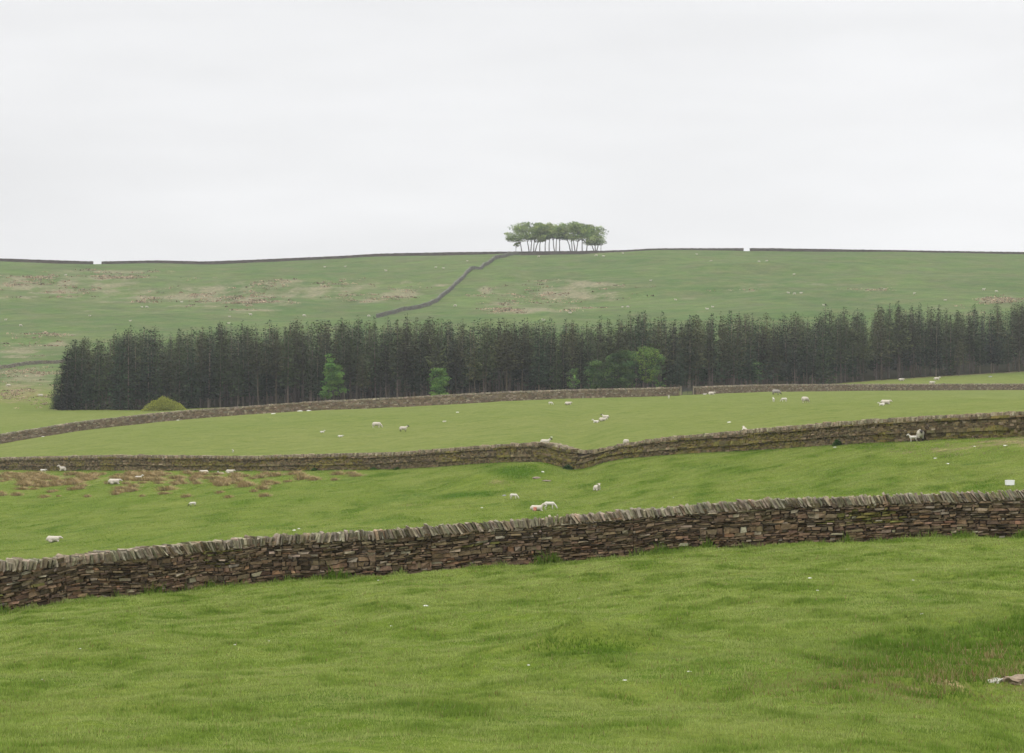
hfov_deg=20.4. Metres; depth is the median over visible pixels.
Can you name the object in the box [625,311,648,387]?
conifer tree
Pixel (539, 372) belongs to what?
conifer tree
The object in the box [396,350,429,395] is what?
conifer tree
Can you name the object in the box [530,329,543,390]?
conifer tree
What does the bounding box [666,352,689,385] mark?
conifer tree
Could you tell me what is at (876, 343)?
conifer tree
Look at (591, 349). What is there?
conifer tree
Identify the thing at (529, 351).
conifer tree
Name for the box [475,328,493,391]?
conifer tree
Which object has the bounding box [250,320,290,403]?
conifer tree
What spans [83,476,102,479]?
rush tussock
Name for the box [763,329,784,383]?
conifer tree
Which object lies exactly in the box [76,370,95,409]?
conifer tree
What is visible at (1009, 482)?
feed tub
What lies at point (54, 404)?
conifer tree
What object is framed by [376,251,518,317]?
dry stone wall
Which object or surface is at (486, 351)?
conifer tree
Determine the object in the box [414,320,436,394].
conifer tree
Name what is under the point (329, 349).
conifer tree
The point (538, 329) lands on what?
conifer tree
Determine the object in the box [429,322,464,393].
conifer tree
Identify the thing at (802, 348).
conifer tree
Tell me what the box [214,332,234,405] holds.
conifer tree
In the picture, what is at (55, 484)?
rush tussock
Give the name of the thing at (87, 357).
conifer tree
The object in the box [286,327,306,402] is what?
conifer tree
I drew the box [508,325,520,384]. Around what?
conifer tree
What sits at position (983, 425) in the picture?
dry stone wall
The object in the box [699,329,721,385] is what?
conifer tree
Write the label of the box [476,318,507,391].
conifer tree
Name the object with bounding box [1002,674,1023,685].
stone slab
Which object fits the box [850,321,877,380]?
conifer tree
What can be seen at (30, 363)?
dry stone wall
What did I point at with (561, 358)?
conifer tree
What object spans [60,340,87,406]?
conifer tree
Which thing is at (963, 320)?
conifer tree
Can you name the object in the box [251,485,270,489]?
rush tussock
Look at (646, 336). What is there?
conifer tree
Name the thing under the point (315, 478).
rush tussock
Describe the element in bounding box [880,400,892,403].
sheep
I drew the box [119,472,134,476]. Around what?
rush tussock
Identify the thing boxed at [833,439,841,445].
shrub
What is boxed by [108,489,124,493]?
rush tussock
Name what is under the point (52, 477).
rush tussock
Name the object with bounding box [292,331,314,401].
conifer tree
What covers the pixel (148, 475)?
rush tussock
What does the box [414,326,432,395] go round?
conifer tree
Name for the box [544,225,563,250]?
broadleaf tree
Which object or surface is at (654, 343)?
conifer tree
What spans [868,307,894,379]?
conifer tree
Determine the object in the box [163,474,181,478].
rush tussock
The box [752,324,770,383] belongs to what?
conifer tree
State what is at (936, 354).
conifer tree
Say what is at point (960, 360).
conifer tree
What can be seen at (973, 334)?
conifer tree
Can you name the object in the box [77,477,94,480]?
rush tussock
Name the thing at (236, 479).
rush tussock
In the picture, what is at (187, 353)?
conifer tree
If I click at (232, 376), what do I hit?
conifer tree
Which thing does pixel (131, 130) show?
sky
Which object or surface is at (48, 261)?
dry stone wall
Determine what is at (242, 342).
conifer tree
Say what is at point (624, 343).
conifer tree
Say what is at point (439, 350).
conifer tree
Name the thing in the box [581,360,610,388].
leafy tree
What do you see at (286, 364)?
conifer tree
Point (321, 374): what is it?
conifer tree
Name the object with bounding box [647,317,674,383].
conifer tree
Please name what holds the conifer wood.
on the ground at (630, 419)
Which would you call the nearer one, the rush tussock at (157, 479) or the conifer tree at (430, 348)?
the rush tussock at (157, 479)
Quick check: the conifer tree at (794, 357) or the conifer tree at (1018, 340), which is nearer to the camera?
the conifer tree at (794, 357)
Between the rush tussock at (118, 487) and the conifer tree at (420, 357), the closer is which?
the rush tussock at (118, 487)
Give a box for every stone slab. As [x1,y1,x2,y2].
[987,678,1002,683]
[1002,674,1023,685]
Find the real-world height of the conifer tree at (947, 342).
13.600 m
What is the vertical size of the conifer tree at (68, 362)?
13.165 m
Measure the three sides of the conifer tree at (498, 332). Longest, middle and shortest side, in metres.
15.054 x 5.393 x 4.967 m
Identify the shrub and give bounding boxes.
[141,395,186,410]
[562,464,572,469]
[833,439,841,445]
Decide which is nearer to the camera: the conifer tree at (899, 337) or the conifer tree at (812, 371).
the conifer tree at (812, 371)
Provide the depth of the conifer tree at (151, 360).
542.75 m
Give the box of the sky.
[0,0,1023,263]
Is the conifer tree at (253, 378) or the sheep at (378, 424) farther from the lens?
the conifer tree at (253, 378)
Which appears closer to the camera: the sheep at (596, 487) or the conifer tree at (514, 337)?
the sheep at (596, 487)
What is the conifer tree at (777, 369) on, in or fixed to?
on the ground at (630, 419)
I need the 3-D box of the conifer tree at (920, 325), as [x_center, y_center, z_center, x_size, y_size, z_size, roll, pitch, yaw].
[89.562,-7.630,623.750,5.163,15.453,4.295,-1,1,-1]
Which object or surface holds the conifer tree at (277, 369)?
on the ground at (630, 419)
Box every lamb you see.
[544,502,557,508]
[906,434,916,441]
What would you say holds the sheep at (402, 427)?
on the ground at (630, 419)
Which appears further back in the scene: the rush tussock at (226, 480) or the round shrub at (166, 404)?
the round shrub at (166, 404)
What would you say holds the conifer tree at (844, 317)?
on the ground at (630, 419)
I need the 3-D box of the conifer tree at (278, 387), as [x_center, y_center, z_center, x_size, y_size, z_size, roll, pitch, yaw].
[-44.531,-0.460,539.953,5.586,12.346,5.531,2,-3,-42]
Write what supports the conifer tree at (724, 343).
on the ground at (630, 419)
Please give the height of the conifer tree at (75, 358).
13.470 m
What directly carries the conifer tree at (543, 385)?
on the ground at (630, 419)
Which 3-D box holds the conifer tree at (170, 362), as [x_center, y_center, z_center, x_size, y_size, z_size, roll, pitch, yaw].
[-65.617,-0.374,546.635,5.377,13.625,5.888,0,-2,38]
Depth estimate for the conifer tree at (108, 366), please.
543.88 m
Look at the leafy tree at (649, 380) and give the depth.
524.18 m
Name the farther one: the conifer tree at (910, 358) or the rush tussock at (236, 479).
the conifer tree at (910, 358)
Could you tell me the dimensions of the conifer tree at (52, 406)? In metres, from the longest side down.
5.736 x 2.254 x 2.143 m
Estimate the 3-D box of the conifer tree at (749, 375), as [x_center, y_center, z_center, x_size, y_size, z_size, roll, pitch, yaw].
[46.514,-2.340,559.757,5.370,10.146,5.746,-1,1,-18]
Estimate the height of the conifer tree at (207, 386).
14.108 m
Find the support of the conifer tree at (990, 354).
on the ground at (630, 419)
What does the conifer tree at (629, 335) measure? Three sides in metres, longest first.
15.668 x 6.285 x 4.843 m
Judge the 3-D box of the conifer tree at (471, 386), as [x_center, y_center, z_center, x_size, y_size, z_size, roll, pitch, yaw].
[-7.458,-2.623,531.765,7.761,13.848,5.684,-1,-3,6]
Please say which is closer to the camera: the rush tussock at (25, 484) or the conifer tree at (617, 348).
the rush tussock at (25, 484)
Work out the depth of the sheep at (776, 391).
445.56 m
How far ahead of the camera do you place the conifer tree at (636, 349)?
533.42 m
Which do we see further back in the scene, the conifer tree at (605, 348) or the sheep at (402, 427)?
the conifer tree at (605, 348)
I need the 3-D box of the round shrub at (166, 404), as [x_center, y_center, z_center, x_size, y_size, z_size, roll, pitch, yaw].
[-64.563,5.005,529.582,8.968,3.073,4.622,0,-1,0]
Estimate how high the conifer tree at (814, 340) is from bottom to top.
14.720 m
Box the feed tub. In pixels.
[1005,480,1014,484]
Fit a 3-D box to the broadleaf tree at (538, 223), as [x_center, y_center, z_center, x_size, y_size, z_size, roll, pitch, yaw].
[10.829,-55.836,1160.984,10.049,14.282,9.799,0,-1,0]
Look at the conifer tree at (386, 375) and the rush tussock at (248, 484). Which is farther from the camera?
the conifer tree at (386, 375)
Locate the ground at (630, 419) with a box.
[0,355,1023,752]
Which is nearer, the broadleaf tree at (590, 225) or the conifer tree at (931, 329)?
the conifer tree at (931, 329)
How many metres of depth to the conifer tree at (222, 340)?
542.01 m
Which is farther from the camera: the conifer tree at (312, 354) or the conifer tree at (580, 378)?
the conifer tree at (312, 354)
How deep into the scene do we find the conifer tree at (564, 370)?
525.79 m
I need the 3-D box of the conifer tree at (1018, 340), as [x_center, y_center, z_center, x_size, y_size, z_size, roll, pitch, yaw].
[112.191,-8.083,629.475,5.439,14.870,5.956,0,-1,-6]
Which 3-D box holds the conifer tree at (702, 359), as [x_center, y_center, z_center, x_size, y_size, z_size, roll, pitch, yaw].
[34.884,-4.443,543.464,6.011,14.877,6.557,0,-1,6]
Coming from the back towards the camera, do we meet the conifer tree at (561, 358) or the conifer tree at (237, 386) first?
the conifer tree at (237, 386)
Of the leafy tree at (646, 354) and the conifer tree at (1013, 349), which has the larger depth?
the conifer tree at (1013, 349)
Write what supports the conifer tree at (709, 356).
on the ground at (630, 419)
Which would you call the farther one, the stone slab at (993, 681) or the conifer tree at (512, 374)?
the conifer tree at (512, 374)
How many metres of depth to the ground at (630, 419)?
163.28 m
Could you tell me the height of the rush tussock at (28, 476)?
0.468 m
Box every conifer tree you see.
[47,371,63,408]
[49,381,56,408]
[50,358,70,409]
[53,346,82,409]
[57,339,86,406]
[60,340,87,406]
[60,343,72,397]
[60,354,72,407]
[65,342,87,409]
[69,341,94,409]
[72,340,88,406]
[76,336,98,405]
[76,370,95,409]
[79,338,99,406]
[85,339,109,401]
[86,341,110,409]
[90,342,111,406]
[97,351,114,406]
[103,334,121,405]
[105,333,140,409]
[105,338,133,405]
[105,339,137,408]
[117,332,139,409]
[119,335,146,408]
[127,329,167,409]
[127,332,146,408]
[131,332,172,400]
[138,325,169,400]
[145,337,160,382]
[146,346,163,408]
[158,339,181,400]
[162,334,183,402]
[167,330,192,390]
[167,333,193,408]
[168,338,204,398]
[178,343,202,408]
[181,338,197,405]
[187,332,213,407]
[187,335,226,407]
[192,360,206,407]
[193,327,221,406]
[196,337,215,403]
[208,322,232,397]
[210,322,233,387]
[210,341,232,406]
[211,324,233,406]
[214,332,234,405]
[225,355,247,406]
[228,356,247,406]
[229,320,254,398]
[229,347,255,405]
[238,329,256,405]
[239,323,272,404]
[239,334,256,404]
[244,326,259,404]
[248,340,282,404]
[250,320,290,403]
[251,337,283,403]
[263,330,290,403]
[264,343,292,399]
[267,327,283,403]
[275,332,300,402]
[277,326,299,402]
[278,326,296,393]
[284,322,307,402]
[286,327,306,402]
[287,331,305,401]
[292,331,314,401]
[304,321,323,400]
[305,354,322,400]
[307,332,323,400]
[308,335,339,399]
[313,321,340,399]
[332,318,351,399]
[332,322,355,399]
[335,330,370,398]
[336,338,366,399]
[340,322,372,398]
[348,314,372,398]
[351,333,373,398]
[364,318,384,397]
[367,325,393,393]
[372,327,396,396]
[378,346,392,397]
[386,319,406,396]
[386,326,413,392]
[389,329,419,396]
[389,334,412,396]
[392,331,416,385]
[396,320,417,396]
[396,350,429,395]
[403,318,426,395]
[410,324,430,395]
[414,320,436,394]
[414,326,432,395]
[418,317,438,394]
[421,318,453,390]
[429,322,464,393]
[441,347,458,392]
[442,329,458,390]
[445,340,466,393]
[450,324,469,393]
[452,326,491,392]
[458,338,479,392]
[462,335,488,392]
[465,318,497,392]
[471,327,497,391]
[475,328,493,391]
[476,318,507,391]
[488,318,507,391]
[488,333,516,391]
[489,326,523,390]
[493,318,514,390]
[498,334,519,390]
[507,318,534,390]
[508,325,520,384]
[508,327,536,390]
[508,331,522,390]
[515,324,542,390]
[523,334,557,389]
[524,358,543,390]
[528,318,566,389]
[528,320,549,374]
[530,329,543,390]
[535,349,550,389]
[545,333,560,385]
[548,345,564,389]
[551,331,575,389]
[552,331,574,388]
[554,332,577,382]
[562,321,586,389]
[571,324,589,386]
[572,348,588,388]
[577,331,598,386]
[583,329,598,380]
[590,339,603,383]
[593,319,623,380]
[598,330,622,388]
[600,320,634,377]
[604,333,631,384]
[620,331,632,374]
[622,322,647,387]
[622,323,633,387]
[624,311,640,387]
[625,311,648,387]
[627,310,661,387]
[631,325,657,387]
[639,314,650,385]
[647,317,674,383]
[650,325,665,387]
[651,325,668,376]
[662,323,684,386]
[665,350,683,386]
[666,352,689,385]
[674,316,706,387]
[675,322,692,388]
[679,317,702,387]
[680,315,710,385]
[687,320,706,385]
[693,313,724,383]
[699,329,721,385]
[700,314,723,385]
[700,323,719,385]
[715,316,732,384]
[716,310,746,384]
[718,318,743,384]
[721,340,739,384]
[723,315,748,384]
[724,332,743,384]
[737,318,746,384]
[738,318,780,384]
[738,340,763,384]
[741,313,760,384]
[751,320,766,375]
[752,313,777,383]
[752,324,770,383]
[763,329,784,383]
[767,319,787,383]
[768,338,784,383]
[773,315,797,383]
[779,343,802,383]
[785,322,802,383]
[787,312,805,383]
[790,314,811,383]
[795,323,819,383]
[796,326,817,383]
[801,317,832,383]
[802,326,817,383]
[805,341,821,383]
[807,335,834,378]
[809,313,839,372]
[809,317,836,383]
[819,311,843,381]
[824,318,852,382]
[828,312,849,367]
[830,324,851,382]
[832,307,856,380]
[833,323,856,381]
[844,342,863,381]
[848,315,873,380]
[848,325,861,379]
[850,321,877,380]
[858,344,869,368]
[864,314,885,378]
[868,303,894,377]
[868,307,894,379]
[868,321,886,379]
[876,306,903,377]
[880,342,893,378]
[885,306,915,378]
[888,301,908,376]
[889,312,914,377]
[896,309,912,375]
[901,316,922,375]
[903,310,925,377]
[914,306,930,374]
[916,319,934,375]
[917,307,944,374]
[923,316,950,375]
[925,323,937,373]
[927,304,949,373]
[937,315,965,353]
[938,308,952,373]
[943,320,957,375]
[948,310,963,366]
[948,312,969,374]
[954,340,969,374]
[958,313,968,371]
[962,305,986,372]
[962,312,981,373]
[968,305,979,370]
[970,333,989,373]
[973,314,1005,372]
[977,309,1009,371]
[984,301,1012,370]
[1001,338,1013,366]
[1002,302,1023,368]
[1003,309,1021,369]
[1007,307,1023,371]
[1014,304,1023,348]
[1016,329,1023,359]
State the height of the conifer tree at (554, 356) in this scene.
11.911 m
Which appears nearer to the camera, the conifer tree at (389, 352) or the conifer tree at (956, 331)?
the conifer tree at (389, 352)
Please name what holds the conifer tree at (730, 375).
on the ground at (630, 419)
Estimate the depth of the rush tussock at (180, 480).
244.90 m
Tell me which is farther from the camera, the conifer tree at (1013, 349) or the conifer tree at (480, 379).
the conifer tree at (1013, 349)
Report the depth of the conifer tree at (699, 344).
549.81 m
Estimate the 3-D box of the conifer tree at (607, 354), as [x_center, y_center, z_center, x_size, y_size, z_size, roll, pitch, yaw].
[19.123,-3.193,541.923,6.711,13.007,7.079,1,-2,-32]
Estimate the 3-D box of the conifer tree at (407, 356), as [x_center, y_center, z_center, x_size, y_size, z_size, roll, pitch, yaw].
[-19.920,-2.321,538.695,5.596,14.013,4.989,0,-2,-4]
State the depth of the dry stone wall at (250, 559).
84.02 m
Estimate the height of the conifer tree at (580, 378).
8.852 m
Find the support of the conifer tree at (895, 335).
on the ground at (630, 419)
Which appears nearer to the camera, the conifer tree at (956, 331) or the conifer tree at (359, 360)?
the conifer tree at (359, 360)
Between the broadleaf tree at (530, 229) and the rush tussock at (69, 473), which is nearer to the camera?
the rush tussock at (69, 473)
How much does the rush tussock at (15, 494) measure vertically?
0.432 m
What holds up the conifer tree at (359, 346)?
on the ground at (630, 419)
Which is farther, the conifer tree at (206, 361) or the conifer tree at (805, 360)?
the conifer tree at (805, 360)
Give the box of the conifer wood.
[58,302,1023,405]
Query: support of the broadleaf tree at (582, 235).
on the hill
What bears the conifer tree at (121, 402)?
on the ground at (630, 419)
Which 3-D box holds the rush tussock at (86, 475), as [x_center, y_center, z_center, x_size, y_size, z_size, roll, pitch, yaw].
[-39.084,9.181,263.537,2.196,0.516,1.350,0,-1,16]
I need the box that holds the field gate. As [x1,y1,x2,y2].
[682,388,692,394]
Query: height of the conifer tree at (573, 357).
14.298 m
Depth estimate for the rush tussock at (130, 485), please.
236.38 m
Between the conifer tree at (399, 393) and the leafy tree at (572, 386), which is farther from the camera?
the conifer tree at (399, 393)
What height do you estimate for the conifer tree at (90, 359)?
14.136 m
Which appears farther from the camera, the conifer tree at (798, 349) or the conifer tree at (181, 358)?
the conifer tree at (798, 349)
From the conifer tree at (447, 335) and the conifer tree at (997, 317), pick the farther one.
the conifer tree at (997, 317)
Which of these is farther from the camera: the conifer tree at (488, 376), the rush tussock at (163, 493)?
the conifer tree at (488, 376)
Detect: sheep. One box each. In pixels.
[46,536,62,541]
[57,465,66,470]
[108,479,122,483]
[372,422,382,427]
[399,425,408,431]
[530,503,545,510]
[540,438,552,441]
[593,483,599,490]
[772,390,781,394]
[801,397,809,402]
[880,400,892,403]
[916,430,923,440]
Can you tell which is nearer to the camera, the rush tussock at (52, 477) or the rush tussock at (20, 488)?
the rush tussock at (20, 488)
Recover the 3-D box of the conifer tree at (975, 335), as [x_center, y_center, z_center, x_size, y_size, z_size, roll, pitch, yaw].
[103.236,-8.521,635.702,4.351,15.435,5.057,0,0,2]
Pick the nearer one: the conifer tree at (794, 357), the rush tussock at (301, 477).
the rush tussock at (301, 477)
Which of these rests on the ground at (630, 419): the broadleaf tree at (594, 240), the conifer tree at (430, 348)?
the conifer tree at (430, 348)
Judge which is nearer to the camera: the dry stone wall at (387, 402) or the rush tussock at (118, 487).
the rush tussock at (118, 487)
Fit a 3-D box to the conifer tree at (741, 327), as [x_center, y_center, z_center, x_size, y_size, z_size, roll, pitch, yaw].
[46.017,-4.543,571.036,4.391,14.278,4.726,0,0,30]
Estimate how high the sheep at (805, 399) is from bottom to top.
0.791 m
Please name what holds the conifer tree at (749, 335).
on the ground at (630, 419)
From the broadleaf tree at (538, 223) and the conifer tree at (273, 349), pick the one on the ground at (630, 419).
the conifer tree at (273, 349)
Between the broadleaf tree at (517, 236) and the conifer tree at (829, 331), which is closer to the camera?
the conifer tree at (829, 331)
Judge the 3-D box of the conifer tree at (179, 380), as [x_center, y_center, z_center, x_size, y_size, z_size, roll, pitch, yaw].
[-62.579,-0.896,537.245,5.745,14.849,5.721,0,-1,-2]
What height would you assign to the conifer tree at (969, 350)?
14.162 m
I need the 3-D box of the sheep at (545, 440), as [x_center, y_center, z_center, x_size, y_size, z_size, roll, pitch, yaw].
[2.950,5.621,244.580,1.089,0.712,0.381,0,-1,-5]
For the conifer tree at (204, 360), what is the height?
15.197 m
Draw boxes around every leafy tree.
[318,363,349,399]
[322,353,335,399]
[428,367,450,395]
[566,368,580,388]
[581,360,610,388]
[600,349,637,387]
[631,347,662,387]
[637,363,660,387]
[652,354,666,386]
[752,362,762,384]
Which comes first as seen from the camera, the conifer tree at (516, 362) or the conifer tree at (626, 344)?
the conifer tree at (516, 362)
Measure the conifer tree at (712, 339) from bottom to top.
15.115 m
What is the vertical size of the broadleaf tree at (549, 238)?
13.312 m
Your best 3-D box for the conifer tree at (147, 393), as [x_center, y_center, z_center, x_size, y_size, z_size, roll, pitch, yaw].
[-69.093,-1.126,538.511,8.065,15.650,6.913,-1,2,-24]
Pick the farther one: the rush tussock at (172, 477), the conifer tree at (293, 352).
the conifer tree at (293, 352)
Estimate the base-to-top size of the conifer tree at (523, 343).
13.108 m
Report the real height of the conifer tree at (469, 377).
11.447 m
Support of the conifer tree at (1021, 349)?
on the ground at (630, 419)
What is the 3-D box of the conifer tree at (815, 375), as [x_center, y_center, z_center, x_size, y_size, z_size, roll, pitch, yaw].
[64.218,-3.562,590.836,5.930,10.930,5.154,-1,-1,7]
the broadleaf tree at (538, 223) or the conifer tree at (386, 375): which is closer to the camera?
the conifer tree at (386, 375)
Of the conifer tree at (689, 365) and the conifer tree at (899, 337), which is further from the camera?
the conifer tree at (899, 337)
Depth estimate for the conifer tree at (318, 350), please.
543.24 m
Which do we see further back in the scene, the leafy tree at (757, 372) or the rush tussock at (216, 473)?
the leafy tree at (757, 372)
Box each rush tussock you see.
[10,486,29,489]
[10,491,24,495]
[17,475,37,479]
[18,481,33,486]
[34,480,51,483]
[37,494,51,497]
[47,475,59,479]
[47,482,64,485]
[61,471,84,475]
[64,485,78,489]
[74,483,91,487]
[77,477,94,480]
[79,473,97,476]
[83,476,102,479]
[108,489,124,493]
[109,485,126,488]
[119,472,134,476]
[120,476,131,480]
[123,483,139,487]
[126,486,141,491]
[137,476,154,480]
[145,473,156,476]
[148,477,168,481]
[152,484,179,490]
[154,491,172,494]
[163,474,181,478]
[171,478,186,482]
[179,493,195,497]
[190,480,202,483]
[194,471,209,474]
[203,475,221,479]
[208,480,227,484]
[209,472,225,474]
[211,478,233,482]
[226,474,241,477]
[230,477,247,481]
[237,481,258,486]
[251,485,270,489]
[252,473,269,477]
[257,492,272,496]
[258,479,276,483]
[265,471,285,476]
[289,474,310,479]
[307,476,321,480]
[327,470,346,474]
[347,472,365,476]
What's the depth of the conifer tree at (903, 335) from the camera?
622.22 m
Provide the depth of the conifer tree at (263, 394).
543.14 m
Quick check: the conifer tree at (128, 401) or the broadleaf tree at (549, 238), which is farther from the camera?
the broadleaf tree at (549, 238)
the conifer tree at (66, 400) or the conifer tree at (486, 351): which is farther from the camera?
the conifer tree at (66, 400)
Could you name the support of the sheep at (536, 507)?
on the ground at (630, 419)
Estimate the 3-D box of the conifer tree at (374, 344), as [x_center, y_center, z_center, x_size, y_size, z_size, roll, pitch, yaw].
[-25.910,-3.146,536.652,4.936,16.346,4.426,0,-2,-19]
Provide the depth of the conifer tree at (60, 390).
540.04 m
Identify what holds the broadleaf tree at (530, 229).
on the hill
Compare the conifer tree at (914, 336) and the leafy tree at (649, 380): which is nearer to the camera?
the leafy tree at (649, 380)
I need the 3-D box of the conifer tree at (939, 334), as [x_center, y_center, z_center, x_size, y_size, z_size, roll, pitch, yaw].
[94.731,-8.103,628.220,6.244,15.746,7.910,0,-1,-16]
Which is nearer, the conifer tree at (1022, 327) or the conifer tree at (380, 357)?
the conifer tree at (380, 357)
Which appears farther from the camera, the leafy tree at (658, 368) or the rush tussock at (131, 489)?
the leafy tree at (658, 368)
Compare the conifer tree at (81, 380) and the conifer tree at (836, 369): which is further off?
the conifer tree at (836, 369)
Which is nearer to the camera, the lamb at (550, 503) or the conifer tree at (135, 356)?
the lamb at (550, 503)
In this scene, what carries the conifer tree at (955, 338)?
on the ground at (630, 419)
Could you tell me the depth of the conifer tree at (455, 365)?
529.17 m
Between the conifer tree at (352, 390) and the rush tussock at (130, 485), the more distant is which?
the conifer tree at (352, 390)
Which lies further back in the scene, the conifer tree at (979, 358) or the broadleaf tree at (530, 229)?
the broadleaf tree at (530, 229)
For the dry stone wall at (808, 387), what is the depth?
518.87 m
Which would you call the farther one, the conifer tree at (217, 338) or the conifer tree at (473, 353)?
the conifer tree at (217, 338)
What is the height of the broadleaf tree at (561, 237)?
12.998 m
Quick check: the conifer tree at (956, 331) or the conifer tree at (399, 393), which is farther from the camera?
the conifer tree at (956, 331)
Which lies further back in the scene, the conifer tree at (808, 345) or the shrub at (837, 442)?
the conifer tree at (808, 345)
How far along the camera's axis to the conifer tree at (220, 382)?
538.05 m
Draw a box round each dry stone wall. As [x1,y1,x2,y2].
[0,258,92,263]
[0,357,79,368]
[0,387,679,443]
[0,411,1023,470]
[0,489,1023,610]
[101,248,743,263]
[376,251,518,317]
[694,383,1023,394]
[750,248,1023,253]
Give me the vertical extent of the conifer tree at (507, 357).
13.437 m
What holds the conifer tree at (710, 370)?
on the ground at (630, 419)
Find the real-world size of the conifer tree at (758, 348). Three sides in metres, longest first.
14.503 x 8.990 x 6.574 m
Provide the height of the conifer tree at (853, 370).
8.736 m
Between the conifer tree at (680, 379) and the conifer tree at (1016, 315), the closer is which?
the conifer tree at (680, 379)
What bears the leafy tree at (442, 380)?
on the ground at (630, 419)
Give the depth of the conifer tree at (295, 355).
538.02 m
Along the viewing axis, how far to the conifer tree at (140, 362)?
543.44 m
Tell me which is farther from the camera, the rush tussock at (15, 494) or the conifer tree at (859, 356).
the conifer tree at (859, 356)
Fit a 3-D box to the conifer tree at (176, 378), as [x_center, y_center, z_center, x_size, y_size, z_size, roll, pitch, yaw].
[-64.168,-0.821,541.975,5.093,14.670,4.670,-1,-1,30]
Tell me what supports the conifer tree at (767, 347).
on the ground at (630, 419)
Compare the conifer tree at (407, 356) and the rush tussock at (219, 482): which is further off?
the conifer tree at (407, 356)
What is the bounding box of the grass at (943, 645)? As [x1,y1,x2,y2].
[0,526,1023,752]
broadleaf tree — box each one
[504,224,531,251]
[511,222,543,250]
[531,222,544,250]
[531,224,550,250]
[540,224,556,250]
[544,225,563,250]
[547,222,556,250]
[553,225,567,250]
[558,222,578,250]
[562,221,588,250]
[570,223,593,250]
[582,226,608,250]
[585,224,597,250]
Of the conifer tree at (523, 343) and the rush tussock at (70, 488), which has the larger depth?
the conifer tree at (523, 343)
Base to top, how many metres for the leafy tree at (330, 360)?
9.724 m
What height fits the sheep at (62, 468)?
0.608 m
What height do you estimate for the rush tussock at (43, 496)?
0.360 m
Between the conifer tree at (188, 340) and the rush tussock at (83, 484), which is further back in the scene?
the conifer tree at (188, 340)
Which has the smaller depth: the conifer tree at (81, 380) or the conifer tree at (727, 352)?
the conifer tree at (81, 380)
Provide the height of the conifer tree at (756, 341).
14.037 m
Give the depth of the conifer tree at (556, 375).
524.25 m
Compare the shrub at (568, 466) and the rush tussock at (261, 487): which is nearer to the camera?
the shrub at (568, 466)
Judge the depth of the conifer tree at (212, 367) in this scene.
546.50 m
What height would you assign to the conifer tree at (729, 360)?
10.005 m
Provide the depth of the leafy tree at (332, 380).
524.25 m
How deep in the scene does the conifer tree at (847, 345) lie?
598.64 m
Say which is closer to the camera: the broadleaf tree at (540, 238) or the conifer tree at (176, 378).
the conifer tree at (176, 378)
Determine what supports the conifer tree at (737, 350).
on the ground at (630, 419)
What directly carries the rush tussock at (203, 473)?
on the ground at (630, 419)
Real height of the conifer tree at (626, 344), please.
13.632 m
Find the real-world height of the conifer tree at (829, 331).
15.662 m
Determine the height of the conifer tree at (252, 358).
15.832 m
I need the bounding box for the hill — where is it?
[0,250,1023,370]
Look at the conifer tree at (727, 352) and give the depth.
565.92 m
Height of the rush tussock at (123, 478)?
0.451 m
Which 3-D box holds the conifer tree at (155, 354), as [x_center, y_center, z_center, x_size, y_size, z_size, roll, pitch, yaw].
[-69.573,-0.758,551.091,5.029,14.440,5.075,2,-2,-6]
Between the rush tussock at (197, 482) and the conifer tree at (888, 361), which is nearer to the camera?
the rush tussock at (197, 482)
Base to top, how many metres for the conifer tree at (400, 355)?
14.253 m
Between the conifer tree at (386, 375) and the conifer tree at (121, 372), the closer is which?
the conifer tree at (386, 375)
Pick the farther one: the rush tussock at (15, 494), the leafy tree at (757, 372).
the leafy tree at (757, 372)
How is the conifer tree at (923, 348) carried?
on the ground at (630, 419)
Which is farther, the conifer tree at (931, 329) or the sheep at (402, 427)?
the conifer tree at (931, 329)
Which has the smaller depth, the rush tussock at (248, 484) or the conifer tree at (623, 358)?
the rush tussock at (248, 484)
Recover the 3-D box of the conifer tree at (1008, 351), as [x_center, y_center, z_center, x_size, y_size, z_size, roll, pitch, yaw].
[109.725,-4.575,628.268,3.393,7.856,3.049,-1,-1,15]
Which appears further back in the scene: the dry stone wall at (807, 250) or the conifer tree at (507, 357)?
the dry stone wall at (807, 250)
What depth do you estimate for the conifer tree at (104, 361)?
548.41 m
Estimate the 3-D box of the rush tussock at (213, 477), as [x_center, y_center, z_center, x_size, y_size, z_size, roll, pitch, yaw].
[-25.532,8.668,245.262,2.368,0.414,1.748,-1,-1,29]
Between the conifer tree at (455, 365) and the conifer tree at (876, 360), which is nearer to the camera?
the conifer tree at (455, 365)
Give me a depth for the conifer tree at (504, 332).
534.97 m
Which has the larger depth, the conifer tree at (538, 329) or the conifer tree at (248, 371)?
the conifer tree at (248, 371)
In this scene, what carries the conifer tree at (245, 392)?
on the ground at (630, 419)
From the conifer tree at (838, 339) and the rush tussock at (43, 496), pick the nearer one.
the rush tussock at (43, 496)
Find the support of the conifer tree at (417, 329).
on the ground at (630, 419)
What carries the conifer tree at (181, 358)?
on the ground at (630, 419)
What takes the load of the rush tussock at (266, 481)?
on the ground at (630, 419)
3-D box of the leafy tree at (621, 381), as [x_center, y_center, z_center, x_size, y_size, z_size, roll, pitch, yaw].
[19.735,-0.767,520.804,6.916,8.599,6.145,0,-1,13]
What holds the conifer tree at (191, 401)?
on the ground at (630, 419)
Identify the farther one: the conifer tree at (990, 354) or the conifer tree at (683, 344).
the conifer tree at (990, 354)
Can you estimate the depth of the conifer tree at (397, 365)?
527.14 m
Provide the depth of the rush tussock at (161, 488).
230.84 m
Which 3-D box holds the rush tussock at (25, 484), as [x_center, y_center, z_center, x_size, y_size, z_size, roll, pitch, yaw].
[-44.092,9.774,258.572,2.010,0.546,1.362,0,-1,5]
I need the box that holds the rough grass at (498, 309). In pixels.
[0,268,1023,408]
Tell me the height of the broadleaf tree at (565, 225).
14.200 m

